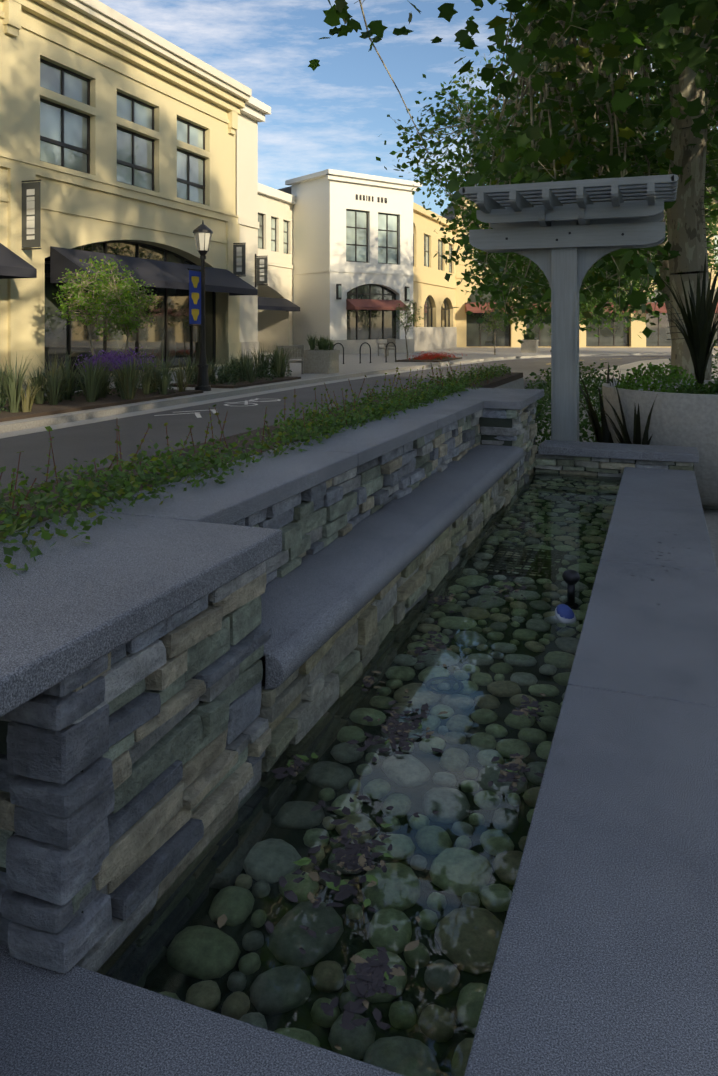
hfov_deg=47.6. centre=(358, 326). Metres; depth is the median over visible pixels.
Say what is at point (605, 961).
coping
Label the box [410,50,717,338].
plane tree
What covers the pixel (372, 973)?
floating leaves
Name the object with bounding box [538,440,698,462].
end cap
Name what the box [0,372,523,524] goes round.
roadside planter
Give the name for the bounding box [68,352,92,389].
litter bin
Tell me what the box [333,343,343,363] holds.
bike rack
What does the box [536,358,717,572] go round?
plaza paving
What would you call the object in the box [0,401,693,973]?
fountain wall
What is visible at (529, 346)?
planter box
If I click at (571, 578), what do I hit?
fountain nozzle
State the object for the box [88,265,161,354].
young tree
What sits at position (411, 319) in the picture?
young tree
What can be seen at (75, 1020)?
slab
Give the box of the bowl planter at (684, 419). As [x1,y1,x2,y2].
[602,380,717,509]
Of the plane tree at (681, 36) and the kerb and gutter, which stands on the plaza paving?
the plane tree at (681, 36)
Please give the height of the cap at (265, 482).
0.055 m
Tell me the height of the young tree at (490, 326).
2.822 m
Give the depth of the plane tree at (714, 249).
41.02 m
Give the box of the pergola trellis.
[459,174,678,441]
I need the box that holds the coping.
[464,467,717,1075]
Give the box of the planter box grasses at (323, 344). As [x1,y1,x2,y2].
[307,332,333,349]
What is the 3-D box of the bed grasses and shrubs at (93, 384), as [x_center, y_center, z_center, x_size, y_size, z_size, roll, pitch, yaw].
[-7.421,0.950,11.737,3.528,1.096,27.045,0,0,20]
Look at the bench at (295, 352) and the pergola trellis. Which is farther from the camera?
the bench at (295, 352)
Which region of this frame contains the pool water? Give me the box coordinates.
[97,471,621,1075]
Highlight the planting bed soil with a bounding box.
[0,357,461,421]
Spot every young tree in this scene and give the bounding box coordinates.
[52,255,137,367]
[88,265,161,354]
[392,300,425,358]
[479,308,508,354]
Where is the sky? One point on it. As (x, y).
(333, 115)
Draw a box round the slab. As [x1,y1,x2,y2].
[0,944,403,1075]
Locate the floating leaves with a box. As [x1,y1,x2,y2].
[217,491,598,1049]
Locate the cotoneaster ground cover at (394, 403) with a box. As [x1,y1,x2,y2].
[0,361,510,575]
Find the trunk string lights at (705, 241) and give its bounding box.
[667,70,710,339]
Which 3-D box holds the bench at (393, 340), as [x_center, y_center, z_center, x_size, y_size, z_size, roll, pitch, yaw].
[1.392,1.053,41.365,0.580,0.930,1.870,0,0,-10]
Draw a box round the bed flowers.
[72,346,466,371]
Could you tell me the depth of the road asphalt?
13.64 m
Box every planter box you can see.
[304,349,339,373]
[521,339,538,352]
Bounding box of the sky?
[98,0,717,215]
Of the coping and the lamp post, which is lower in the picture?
the coping
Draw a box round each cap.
[0,510,281,716]
[84,399,483,524]
[437,388,543,409]
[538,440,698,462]
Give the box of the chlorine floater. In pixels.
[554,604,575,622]
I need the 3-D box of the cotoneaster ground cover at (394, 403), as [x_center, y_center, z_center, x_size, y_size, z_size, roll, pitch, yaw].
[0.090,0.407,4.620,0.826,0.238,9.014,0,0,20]
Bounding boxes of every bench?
[261,345,303,373]
[377,338,395,356]
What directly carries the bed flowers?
on the planting bed soil
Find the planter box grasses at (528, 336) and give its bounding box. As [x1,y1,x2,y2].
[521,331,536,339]
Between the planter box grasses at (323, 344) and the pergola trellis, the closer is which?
the pergola trellis
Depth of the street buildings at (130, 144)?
28.91 m
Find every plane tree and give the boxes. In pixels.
[308,0,717,379]
[384,0,717,333]
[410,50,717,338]
[462,124,717,337]
[705,188,717,287]
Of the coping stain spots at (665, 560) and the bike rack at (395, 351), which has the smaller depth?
the coping stain spots at (665, 560)
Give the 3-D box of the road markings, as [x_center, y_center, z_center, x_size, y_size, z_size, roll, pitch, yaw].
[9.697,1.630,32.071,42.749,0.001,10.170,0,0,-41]
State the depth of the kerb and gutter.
17.17 m
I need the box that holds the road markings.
[154,358,621,417]
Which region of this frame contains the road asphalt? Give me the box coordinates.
[0,355,717,492]
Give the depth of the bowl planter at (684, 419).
6.37 m
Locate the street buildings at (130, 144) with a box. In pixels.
[0,0,717,384]
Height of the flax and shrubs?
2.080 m
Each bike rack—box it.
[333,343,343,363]
[360,342,371,362]
[386,342,396,361]
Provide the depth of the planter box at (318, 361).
26.37 m
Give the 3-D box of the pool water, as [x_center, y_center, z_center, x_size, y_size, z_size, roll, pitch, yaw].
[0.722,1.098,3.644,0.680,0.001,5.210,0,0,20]
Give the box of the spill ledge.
[259,444,523,689]
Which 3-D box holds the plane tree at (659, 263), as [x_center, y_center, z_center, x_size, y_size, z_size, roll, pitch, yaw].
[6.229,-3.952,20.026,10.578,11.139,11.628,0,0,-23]
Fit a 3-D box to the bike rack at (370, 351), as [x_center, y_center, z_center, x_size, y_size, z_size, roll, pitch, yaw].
[0.264,1.081,34.002,0.679,0.874,0.117,0,0,-40]
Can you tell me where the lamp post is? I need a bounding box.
[187,220,212,390]
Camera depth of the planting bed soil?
16.31 m
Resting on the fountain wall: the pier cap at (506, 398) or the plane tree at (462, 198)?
the pier cap at (506, 398)
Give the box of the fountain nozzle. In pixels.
[562,569,579,591]
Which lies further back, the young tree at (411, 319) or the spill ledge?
the young tree at (411, 319)
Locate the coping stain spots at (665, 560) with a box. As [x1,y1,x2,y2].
[631,528,690,604]
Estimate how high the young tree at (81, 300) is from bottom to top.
3.458 m
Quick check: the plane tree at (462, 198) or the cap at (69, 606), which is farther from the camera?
the plane tree at (462, 198)
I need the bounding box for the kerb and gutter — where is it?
[0,353,662,438]
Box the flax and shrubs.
[524,255,717,448]
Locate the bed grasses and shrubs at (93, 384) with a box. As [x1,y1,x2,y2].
[0,343,299,412]

